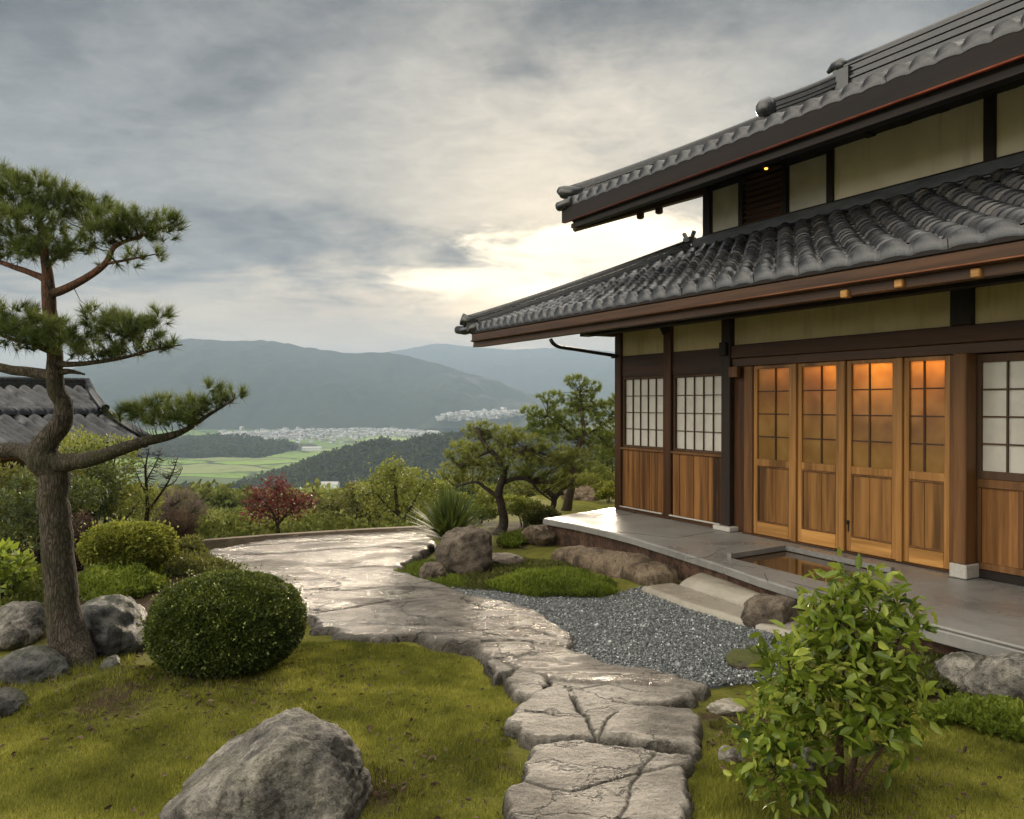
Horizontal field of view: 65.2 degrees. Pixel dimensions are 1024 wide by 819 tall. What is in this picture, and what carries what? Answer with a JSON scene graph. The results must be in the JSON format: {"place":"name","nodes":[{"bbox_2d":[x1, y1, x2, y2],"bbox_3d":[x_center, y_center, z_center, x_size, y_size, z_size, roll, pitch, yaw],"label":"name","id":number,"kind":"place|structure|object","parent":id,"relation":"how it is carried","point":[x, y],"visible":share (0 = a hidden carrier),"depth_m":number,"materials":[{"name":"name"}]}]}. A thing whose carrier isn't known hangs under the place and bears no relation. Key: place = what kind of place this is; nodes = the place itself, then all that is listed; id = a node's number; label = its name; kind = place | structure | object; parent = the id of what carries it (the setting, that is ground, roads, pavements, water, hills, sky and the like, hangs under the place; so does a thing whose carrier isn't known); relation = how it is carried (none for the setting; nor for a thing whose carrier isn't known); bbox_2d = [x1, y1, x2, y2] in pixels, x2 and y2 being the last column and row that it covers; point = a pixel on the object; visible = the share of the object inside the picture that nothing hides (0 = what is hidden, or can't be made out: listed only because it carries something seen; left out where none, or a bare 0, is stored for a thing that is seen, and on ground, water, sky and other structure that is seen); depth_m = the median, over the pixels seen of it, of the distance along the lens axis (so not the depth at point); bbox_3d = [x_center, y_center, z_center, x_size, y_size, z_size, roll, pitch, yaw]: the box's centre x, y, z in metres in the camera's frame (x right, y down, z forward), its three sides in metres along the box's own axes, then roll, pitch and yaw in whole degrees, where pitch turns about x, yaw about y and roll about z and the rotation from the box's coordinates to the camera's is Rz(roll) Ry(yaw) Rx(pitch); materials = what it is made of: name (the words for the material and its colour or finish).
{"place":"outdoors","nodes":[
{"label":"outdoors","id":0,"kind":"place"},
{"bbox_2d":[0,651,136,718],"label":"grass","id":1,"kind":"structure","parent":0,"point":[76,669],"depth_m":5.13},
{"bbox_2d":[188,443,316,457],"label":"hill","id":2,"kind":"structure","parent":0,"point":[300,446],"depth_m":1535.14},
{"bbox_2d":[119,432,298,457],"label":"woodland","id":3,"kind":"object","parent":2,"relation":"on","point":[219,445],"visible":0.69,"depth_m":1346.06,"materials":[{"name":"plant"}]},
{"bbox_2d":[0,338,597,429],"bbox_3d":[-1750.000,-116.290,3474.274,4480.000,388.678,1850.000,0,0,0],"label":"mountain","id":4,"kind":"structure","parent":0,"point":[293,386],"depth_m":3007.59,"materials":[{"name":"grey"}]},
{"bbox_2d":[100,415,614,522],"bbox_3d":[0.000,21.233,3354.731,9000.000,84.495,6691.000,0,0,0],"label":"valley","id":5,"kind":"structure","parent":0,"point":[225,470],"depth_m":1122.27,"materials":[{"name":"plant"}]},
{"bbox_2d":[109,502,143,521],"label":"slope tree","id":6,"kind":"object","parent":5,"relation":"on","point":[114,516],"visible":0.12,"depth_m":16.01,"materials":[{"name":"green plant"}]},
{"bbox_2d":[111,503,435,538],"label":"undergrowth","id":7,"kind":"object","parent":5,"relation":"on","point":[223,523],"visible":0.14,"depth_m":13.76,"materials":[{"name":"plant"}]},
{"bbox_2d":[103,476,518,509],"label":"woodland","id":8,"kind":"object","parent":5,"relation":"on","point":[222,495],"visible":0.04,"depth_m":71.19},
{"bbox_2d":[218,426,440,435],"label":"town","id":9,"kind":"object","parent":5,"relation":"on","point":[335,431],"visible":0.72,"depth_m":2257.03},
{"bbox_2d":[315,486,349,514],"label":"slope tree","id":10,"kind":"object","parent":5,"relation":"on","point":[331,492],"visible":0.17,"depth_m":23.91,"materials":[{"name":"green plant"}]},
{"bbox_2d":[372,463,425,513],"bbox_3d":[-3.315,3.132,24.153,1.770,3.112,1.642,0,0,17],"label":"slope tree","id":11,"kind":"object","parent":5,"relation":"on","point":[413,470],"visible":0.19,"depth_m":23.89,"materials":[{"name":"green plant"}]},
{"bbox_2d":[407,478,452,515],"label":"slope tree","id":12,"kind":"object","parent":5,"relation":"on","point":[443,483],"visible":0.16,"depth_m":20.84,"materials":[{"name":"green plant"}]},
{"bbox_2d":[430,483,490,509],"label":"slope tree","id":13,"kind":"object","parent":5,"relation":"on","point":[470,491],"visible":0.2,"depth_m":23.79,"materials":[{"name":"green plant"}]},
{"bbox_2d":[473,473,510,495],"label":"slope tree","id":14,"kind":"object","parent":5,"relation":"on","point":[490,479],"visible":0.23,"depth_m":40.09,"materials":[{"name":"green plant"}]},
{"bbox_2d":[508,483,537,496],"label":"slope tree","id":15,"kind":"object","parent":5,"relation":"on","point":[526,491],"visible":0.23,"depth_m":22.01,"materials":[{"name":"green plant"}]},
{"bbox_2d":[208,530,684,685],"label":"path","id":16,"kind":"structure","parent":0,"point":[354,587],"depth_m":6.92,"materials":[{"name":"stone"}]},
{"bbox_2d":[355,344,614,360],"bbox_3d":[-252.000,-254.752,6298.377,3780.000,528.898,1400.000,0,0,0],"label":"mountain","id":17,"kind":"structure","parent":0,"point":[430,352],"depth_m":6231.26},
{"bbox_2d":[0,0,985,368],"label":"sky","id":18,"kind":"structure","parent":0,"point":[348,176],"materials":[{"name":"grey"}]},
{"bbox_2d":[416,408,572,428],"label":"hill","id":19,"kind":"structure","parent":0,"point":[514,421],"depth_m":2409.50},
{"bbox_2d":[436,407,525,422],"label":"town","id":20,"kind":"object","parent":19,"relation":"on","point":[457,416],"visible":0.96,"depth_m":2353.50},
{"bbox_2d":[0,495,1023,818],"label":"ground","id":21,"kind":"structure","parent":0,"point":[516,753],"depth_m":4.54,"materials":[{"name":"plant"}]},
{"bbox_2d":[0,687,29,717],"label":"boulder","id":22,"kind":"object","parent":21,"relation":"on","point":[10,697],"visible":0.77,"depth_m":4.69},
{"bbox_2d":[0,537,36,604],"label":"shrub","id":23,"kind":"object","parent":21,"relation":"on","point":[8,565],"visible":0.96,"depth_m":6.60,"materials":[{"name":"green plant"}]},
{"bbox_2d":[0,561,43,607],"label":"ground cover","id":24,"kind":"object","parent":21,"relation":"on","point":[33,590],"visible":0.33,"depth_m":6.85,"materials":[{"name":"green plant"}]},
{"bbox_2d":[0,601,45,649],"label":"boulder","id":25,"kind":"object","parent":21,"relation":"on","point":[22,623],"visible":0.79,"depth_m":6.10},
{"bbox_2d":[0,644,68,684],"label":"boulder","id":26,"kind":"object","parent":21,"relation":"on","point":[35,663],"visible":0.74,"depth_m":5.13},
{"bbox_2d":[0,445,87,554],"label":"shrub","id":27,"kind":"object","parent":21,"relation":"on","point":[15,469],"visible":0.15,"depth_m":9.12,"materials":[{"name":"green plant"}]},
{"bbox_2d":[0,466,108,563],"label":"shrub","id":28,"kind":"object","parent":21,"relation":"on","point":[23,504],"visible":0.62,"depth_m":8.46,"materials":[{"name":"green plant"}]},
{"bbox_2d":[0,376,150,534],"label":"tiled cottage","id":29,"kind":"structure","parent":21,"relation":"on","point":[26,408],"depth_m":15.97,"materials":[{"name":"tile"}]},
{"bbox_2d":[33,434,129,529],"bbox_3d":[-5.685,1.179,10.347,1.218,1.718,0.953,0,1,-43],"label":"shrub","id":30,"kind":"object","parent":21,"relation":"on","point":[109,475],"visible":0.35,"depth_m":10.41,"materials":[{"name":"green plant"}]},
{"bbox_2d":[71,508,98,570],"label":"shrub","id":31,"kind":"object","parent":21,"relation":"on","point":[76,528],"visible":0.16,"depth_m":8.21,"materials":[{"name":"green plant"}]},
{"bbox_2d":[37,424,164,526],"bbox_3d":[-5.847,1.215,11.221,1.278,2.037,1.885,0,0,24],"label":"shrub","id":32,"kind":"object","parent":21,"relation":"on","point":[65,442],"visible":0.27,"depth_m":11.35,"materials":[{"name":"green plant"}]},
{"bbox_2d":[99,655,120,669],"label":"rock","id":33,"kind":"object","parent":21,"relation":"on","point":[113,660],"visible":0.4,"depth_m":5.39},
{"bbox_2d":[81,594,147,659],"bbox_3d":[-2.953,1.664,5.973,0.692,0.564,0.606,0,0,35],"label":"boulder","id":34,"kind":"object","parent":21,"relation":"on","point":[111,623],"visible":0.46,"depth_m":5.71,"materials":[{"name":"stone"}]},
{"bbox_2d":[77,559,168,602],"bbox_3d":[-3.708,1.567,7.540,0.874,0.323,1.256,0,0,-26],"label":"ground cover","id":35,"kind":"object","parent":21,"relation":"on","point":[98,580],"visible":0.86,"depth_m":7.31,"materials":[{"name":"green plant"}]},
{"bbox_2d":[0,155,252,669],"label":"pine tree","id":36,"kind":"object","parent":21,"relation":"on","point":[49,466],"visible":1,"depth_m":5.44,"materials":[{"name":"green plant"}]},
{"bbox_2d":[74,516,179,568],"bbox_3d":[-3.824,1.462,7.984,0.943,0.774,0.854,0,0,0],"label":"clipped bush","id":37,"kind":"object","parent":21,"relation":"on","point":[151,544],"visible":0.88,"depth_m":7.71,"materials":[{"name":"green plant"}]},
{"bbox_2d":[126,446,182,521],"bbox_3d":[-5.203,1.134,11.610,0.905,1.355,0.529,0,0,0],"label":"bare tree","id":38,"kind":"object","parent":21,"relation":"on","point":[148,478],"visible":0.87,"depth_m":11.60,"materials":[{"name":"brown plant"}]},
{"bbox_2d":[140,483,211,520],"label":"twiggy bush","id":39,"kind":"object","parent":21,"relation":"on","point":[169,504],"visible":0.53,"depth_m":13.18,"materials":[{"name":"brown plant"}]},
{"bbox_2d":[152,505,200,538],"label":"twiggy bush","id":40,"kind":"object","parent":21,"relation":"on","point":[185,527],"visible":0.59,"depth_m":11.17,"materials":[{"name":"brown plant"}]},
{"bbox_2d":[176,534,209,554],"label":"shrub","id":41,"kind":"object","parent":21,"relation":"on","point":[188,542],"visible":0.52,"depth_m":8.89,"materials":[{"name":"green plant"}]},
{"bbox_2d":[158,549,240,578],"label":"ground cover","id":42,"kind":"object","parent":21,"relation":"on","point":[182,563],"visible":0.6,"depth_m":8.29,"materials":[{"name":"green plant"}]},
{"bbox_2d":[136,559,311,678],"bbox_3d":[-1.984,1.460,5.548,1.113,0.824,1.084,0,0,0],"label":"clipped bush","id":43,"kind":"object","parent":21,"relation":"on","point":[221,623],"visible":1,"depth_m":5.19,"materials":[{"name":"green plant"}]},
{"bbox_2d":[158,707,372,818],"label":"boulder","id":44,"kind":"object","parent":21,"relation":"on","point":[297,763],"visible":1,"depth_m":3.55,"materials":[{"name":"stone"}]},
{"bbox_2d":[236,472,319,533],"bbox_3d":[-3.742,1.611,12.805,1.319,1.228,0.725,0,0,0],"label":"maple tree","id":45,"kind":"object","parent":21,"relation":"on","point":[295,507],"visible":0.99,"depth_m":12.77,"materials":[{"name":"red plant"}]},
{"bbox_2d":[196,526,426,549],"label":"timber curb","id":46,"kind":"structure","parent":21,"relation":"on","point":[215,543],"depth_m":10.63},
{"bbox_2d":[312,477,389,526],"bbox_3d":[-3.119,2.027,15.585,1.581,1.462,0.876,0,0,0],"label":"leafy tree","id":47,"kind":"object","parent":21,"relation":"on","point":[353,502],"visible":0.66,"depth_m":15.46,"materials":[{"name":"green plant"}]},
{"bbox_2d":[344,479,406,515],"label":"slope tree","id":48,"kind":"object","parent":21,"relation":"on","point":[380,485],"visible":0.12,"depth_m":17.59,"materials":[{"name":"green plant"}]},
{"bbox_2d":[349,451,443,521],"bbox_3d":[-1.984,1.668,14.584,1.889,1.834,1.078,0,0,0],"label":"leafy tree","id":49,"kind":"object","parent":21,"relation":"on","point":[427,485],"visible":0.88,"depth_m":14.48,"materials":[{"name":"green plant"}]},
{"bbox_2d":[391,558,470,587],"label":"ground cover","id":50,"kind":"object","parent":21,"relation":"on","point":[413,568],"visible":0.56,"depth_m":8.30,"materials":[{"name":"green plant"}]},
{"bbox_2d":[419,561,446,580],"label":"rock","id":51,"kind":"object","parent":21,"relation":"on","point":[432,569],"visible":0.71,"depth_m":8.24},
{"bbox_2d":[394,484,499,548],"bbox_3d":[-0.809,1.369,10.225,1.483,0.880,1.484,0,0,0],"label":"spiky plant","id":52,"kind":"object","parent":21,"relation":"on","point":[450,514],"visible":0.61,"depth_m":10.10,"materials":[{"name":"green plant"}]},
{"bbox_2d":[435,525,492,574],"bbox_3d":[-0.529,1.557,8.760,0.638,0.577,0.542,0,0,0],"label":"boulder","id":53,"kind":"object","parent":21,"relation":"on","point":[460,550],"visible":0.82,"depth_m":8.55,"materials":[{"name":"stone"}]},
{"bbox_2d":[456,486,498,522],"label":"shrub","id":54,"kind":"object","parent":21,"relation":"on","point":[486,503],"visible":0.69,"depth_m":12.45,"materials":[{"name":"green plant"}]},
{"bbox_2d":[483,658,513,686],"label":"edge stone","id":55,"kind":"object","parent":21,"relation":"on","point":[499,672],"visible":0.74,"depth_m":5.41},
{"bbox_2d":[492,552,525,569],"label":"rock","id":56,"kind":"object","parent":21,"relation":"on","point":[501,558],"visible":0.41,"depth_m":9.02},
{"bbox_2d":[496,527,527,547],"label":"shrub","id":57,"kind":"object","parent":21,"relation":"on","point":[511,538],"visible":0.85,"depth_m":10.62,"materials":[{"name":"green plant"}]},
{"bbox_2d":[437,418,596,534],"bbox_3d":[0.060,1.016,11.384,2.346,1.815,0.891,0,0,0],"label":"pine tree","id":58,"kind":"object","parent":21,"relation":"on","point":[462,463],"visible":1,"depth_m":11.31,"materials":[{"name":"green plant"}]},
{"bbox_2d":[450,556,585,590],"bbox_3d":[-0.077,1.750,8.654,1.680,0.139,1.255,0,1,-37],"label":"ground cover","id":59,"kind":"object","parent":21,"relation":"on","point":[478,583],"visible":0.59,"depth_m":8.56,"materials":[{"name":"green plant"}]},
{"bbox_2d":[503,493,540,526],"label":"shrub","id":60,"kind":"object","parent":21,"relation":"on","point":[519,505],"visible":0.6,"depth_m":11.98,"materials":[{"name":"green plant"}]},
{"bbox_2d":[504,667,548,704],"bbox_3d":[0.093,1.824,5.154,0.310,0.181,0.580,0,0,0],"label":"edge stone","id":61,"kind":"object","parent":21,"relation":"on","point":[522,684],"visible":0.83,"depth_m":5.08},
{"bbox_2d":[521,524,556,545],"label":"rock","id":62,"kind":"object","parent":21,"relation":"on","point":[541,535],"visible":0.8,"depth_m":10.56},
{"bbox_2d":[520,502,561,525],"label":"shrub","id":63,"kind":"object","parent":21,"relation":"on","point":[539,514],"visible":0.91,"depth_m":11.74,"materials":[{"name":"green plant"}]},
{"bbox_2d":[484,565,618,596],"bbox_3d":[0.384,1.692,8.023,1.329,0.239,1.096,0,0,0],"label":"ground cover","id":64,"kind":"object","parent":21,"relation":"on","point":[562,580],"visible":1,"depth_m":7.75,"materials":[{"name":"green plant"}]},
{"bbox_2d":[515,470,605,509],"bbox_3d":[0.762,1.379,12.606,1.488,0.877,0.653,0,0,-6],"label":"pine tree","id":65,"kind":"object","parent":21,"relation":"on","point":[579,481],"visible":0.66,"depth_m":12.58,"materials":[{"name":"green plant"}]},
{"bbox_2d":[520,372,614,510],"bbox_3d":[1.141,0.620,13.949,2.104,2.584,1.021,0,0,0],"label":"pine tree","id":66,"kind":"object","parent":21,"relation":"on","point":[559,422],"visible":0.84,"depth_m":13.89,"materials":[{"name":"green plant"}]},
{"bbox_2d":[560,484,598,500],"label":"rock","id":67,"kind":"object","parent":21,"relation":"on","point":[585,493],"visible":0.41,"depth_m":15.57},
{"bbox_2d":[577,464,614,487],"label":"shrub","id":68,"kind":"object","parent":21,"relation":"on","point":[609,475],"visible":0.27,"depth_m":15.98,"materials":[{"name":"green plant"}]},
{"bbox_2d":[502,740,694,818],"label":"walking slab","id":69,"kind":"structure","parent":21,"relation":"on","point":[578,779],"depth_m":3.73,"materials":[{"name":"stone"}]},
{"bbox_2d":[587,434,614,480],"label":"shrub","id":70,"kind":"object","parent":21,"relation":"on","point":[609,462],"visible":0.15,"depth_m":17.28,"materials":[{"name":"green plant"}]},
{"bbox_2d":[504,683,702,763],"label":"walking slab","id":71,"kind":"structure","parent":21,"relation":"on","point":[553,714],"depth_m":4.45,"materials":[{"name":"stone"}]},
{"bbox_2d":[592,480,614,502],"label":"shrub","id":72,"kind":"object","parent":21,"relation":"on","point":[606,491],"visible":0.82,"depth_m":15.07,"materials":[{"name":"green plant"}]},
{"bbox_2d":[551,545,678,585],"bbox_3d":[1.107,1.736,8.942,0.531,0.374,1.912,0,0,-33],"label":"ledge rock","id":73,"kind":"object","parent":21,"relation":"on","point":[641,569],"visible":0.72,"depth_m":8.57,"materials":[{"name":"stone"}]},
{"bbox_2d":[548,665,710,708],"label":"walking slab","id":74,"kind":"structure","parent":21,"relation":"on","point":[689,694],"depth_m":4.98,"materials":[{"name":"stone"}]},
{"bbox_2d":[641,583,804,640],"bbox_3d":[1.849,1.812,7.061,0.521,0.178,1.978,0,0,-27],"label":"step stone","id":75,"kind":"object","parent":21,"relation":"on","point":[686,597],"visible":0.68,"depth_m":7.14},
{"bbox_2d":[706,698,745,714],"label":"rock","id":76,"kind":"object","parent":21,"relation":"on","point":[726,706],"visible":0.81,"depth_m":4.78,"materials":[{"name":"stone"}]},
{"bbox_2d":[718,745,744,763],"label":"rock","id":77,"kind":"object","parent":21,"relation":"on","point":[728,754],"visible":0.73,"depth_m":4.14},
{"bbox_2d":[455,0,1023,585],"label":"timber house","id":78,"kind":"structure","parent":21,"relation":"on","point":[817,330],"depth_m":8.55,"materials":[{"name":"brown wood"}]},
{"bbox_2d":[623,376,662,449],"bbox_3d":[1.873,0.043,11.283,0.065,1.011,0.925,0,0,-29],"label":"window","id":79,"kind":"structure","parent":78,"relation":"in","point":[642,396],"depth_m":11.32,"materials":[{"name":"paper"}]},
{"bbox_2d":[673,373,720,453],"bbox_3d":[2.416,0.050,10.312,0.065,1.011,0.940,0,0,-29],"label":"window","id":80,"kind":"structure","parent":78,"relation":"in","point":[696,397],"depth_m":10.35,"materials":[{"name":"paper"}]},
{"bbox_2d":[711,176,737,232],"bbox_3d":[3.098,-2.956,11.567,0.070,0.950,0.570,0,0,-29],"label":"upper window","id":81,"kind":"structure","parent":78,"relation":"in","point":[724,195],"depth_m":11.58,"materials":[{"name":"paper"}]},
{"bbox_2d":[754,364,790,539],"bbox_3d":[3.017,0.477,9.226,0.046,1.978,0.580,0,0,-29],"label":"door","id":82,"kind":"structure","parent":78,"relation":"in","point":[772,383],"depth_m":9.24,"materials":[{"name":"brown wood"}]},
{"bbox_2d":[787,151,826,212],"bbox_3d":[3.813,-2.947,10.288,0.070,0.950,0.640,0,0,-29],"label":"upper window","id":83,"kind":"structure","parent":78,"relation":"in","point":[806,177],"depth_m":10.29,"materials":[{"name":"paper"}]},
{"bbox_2d":[798,361,838,548],"bbox_3d":[3.330,0.481,8.667,0.046,1.978,0.560,0,0,-29],"label":"door","id":84,"kind":"structure","parent":78,"relation":"in","point":[818,383],"depth_m":8.67,"materials":[{"name":"brown wood"}]},
{"bbox_2d":[846,358,895,558],"bbox_3d":[3.640,0.484,8.096,0.062,1.978,0.580,0,0,-29],"label":"door","id":85,"kind":"structure","parent":78,"relation":"in","point":[871,384],"depth_m":8.11,"materials":[{"name":"brown wood"}]},
{"bbox_2d":[904,355,949,569],"bbox_3d":[3.937,0.488,7.583,0.046,1.978,0.465,0,0,-29],"label":"door","id":86,"kind":"structure","parent":78,"relation":"in","point":[926,379],"depth_m":7.59,"materials":[{"name":"brown wood"}]},
{"bbox_2d":[976,352,1023,481],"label":"window","id":87,"kind":"structure","parent":78,"relation":"in","point":[999,377],"depth_m":7.00,"materials":[{"name":"paper"}]},
{"bbox_2d":[679,573,816,629],"bbox_3d":[2.383,1.773,7.196,0.738,0.254,2.341,0,0,-34],"label":"step stone","id":88,"kind":"object","parent":21,"relation":"on","point":[721,589],"visible":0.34,"depth_m":7.49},
{"bbox_2d":[548,525,983,655],"bbox_3d":[3.127,1.763,7.188,1.810,0.374,9.861,0,0,-29],"label":"porch footing","id":89,"kind":"object","parent":21,"relation":"on","point":[566,537],"visible":0.18,"depth_m":8.64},
{"bbox_2d":[543,507,1023,637],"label":"porch","id":90,"kind":"object","parent":89,"relation":"on","point":[995,606],"visible":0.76,"depth_m":7.49,"materials":[{"name":"stone"}]},
{"bbox_2d":[734,550,886,581],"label":"water","id":91,"kind":"structure","parent":90,"relation":"in","point":[794,563],"depth_m":7.88,"materials":[{"name":"brown liquid"}]},
{"bbox_2d":[727,545,893,571],"bbox_3d":[2.874,1.484,7.814,0.907,0.050,1.346,0,0,-29],"label":"basin rim","id":92,"kind":"object","parent":90,"relation":"on","point":[819,554],"visible":0.93,"depth_m":8.17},
{"bbox_2d":[897,612,1023,655],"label":"porch kerb","id":93,"kind":"structure","parent":90,"relation":"on","point":[973,639],"depth_m":5.32,"materials":[{"name":"stone"}]},
{"bbox_2d":[740,593,799,628],"bbox_3d":[2.163,1.707,6.624,0.543,0.326,0.417,0,0,0],"label":"boulder","id":94,"kind":"object","parent":21,"relation":"on","point":[762,608],"visible":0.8,"depth_m":6.52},
{"bbox_2d":[793,747,815,785],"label":"rock","id":95,"kind":"object","parent":21,"relation":"on","point":[807,750],"visible":0.22,"depth_m":3.85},
{"bbox_2d":[721,547,954,818],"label":"leafy shrub","id":96,"kind":"object","parent":21,"relation":"on","point":[878,633],"visible":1,"depth_m":3.67,"materials":[{"name":"green plant"}]},
{"bbox_2d":[886,649,960,697],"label":"ground cover","id":97,"kind":"object","parent":21,"relation":"on","point":[933,674],"visible":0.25,"depth_m":5.20,"materials":[{"name":"green plant"}]},
{"bbox_2d":[934,651,983,691],"bbox_3d":[2.991,1.738,5.221,0.399,0.312,0.420,0,0,0],"label":"boulder","id":98,"kind":"object","parent":21,"relation":"on","point":[955,667],"visible":0.38,"depth_m":5.14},
{"bbox_2d":[916,690,1023,741],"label":"ground cover","id":99,"kind":"object","parent":21,"relation":"on","point":[990,714],"visible":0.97,"depth_m":4.54,"materials":[{"name":"green plant"}]},
{"bbox_2d":[962,652,1023,701],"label":"boulder","id":100,"kind":"object","parent":21,"relation":"on","point":[1001,673],"visible":0.72,"depth_m":4.87,"materials":[{"name":"stone"}]},
{"bbox_2d":[0,553,1023,818],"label":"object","id":101,"kind":"object","parent":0,"point":[434,783],"visible":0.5,"depth_m":4.42,"materials":[{"name":"plant"}]},
{"bbox_2d":[429,356,614,397],"bbox_3d":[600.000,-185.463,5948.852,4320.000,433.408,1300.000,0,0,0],"label":"mountain","id":102,"kind":"structure","parent":0,"point":[533,376],"depth_m":5820.02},
{"bbox_2d":[545,369,614,414],"bbox_3d":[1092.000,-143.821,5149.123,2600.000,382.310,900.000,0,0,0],"label":"mountain","id":103,"kind":"structure","parent":0,"point":[607,378],"depth_m":5069.48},
{"bbox_2d":[450,586,821,688],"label":"gravel","id":104,"kind":"structure","parent":0,"point":[633,600],"depth_m":6.38,"materials":[{"name":"gravel"}]},
{"bbox_2d":[725,649,765,671],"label":"rock","id":105,"kind":"object","parent":104,"relation":"on","point":[740,659],"visible":0.64,"depth_m":5.53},
{"bbox_2d":[690,701,1023,818],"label":"grass","id":106,"kind":"structure","parent":0,"point":[717,788],"depth_m":3.90,"materials":[{"name":"plant"}]},
{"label":"hill","id":107,"kind":"structure","parent":0,"visible":0},
{"bbox_2d":[225,427,614,488],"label":"woodland","id":108,"kind":"object","parent":107,"relation":"on","point":[345,462],"visible":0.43,"depth_m":867.89,"materials":[{"name":"plant"}]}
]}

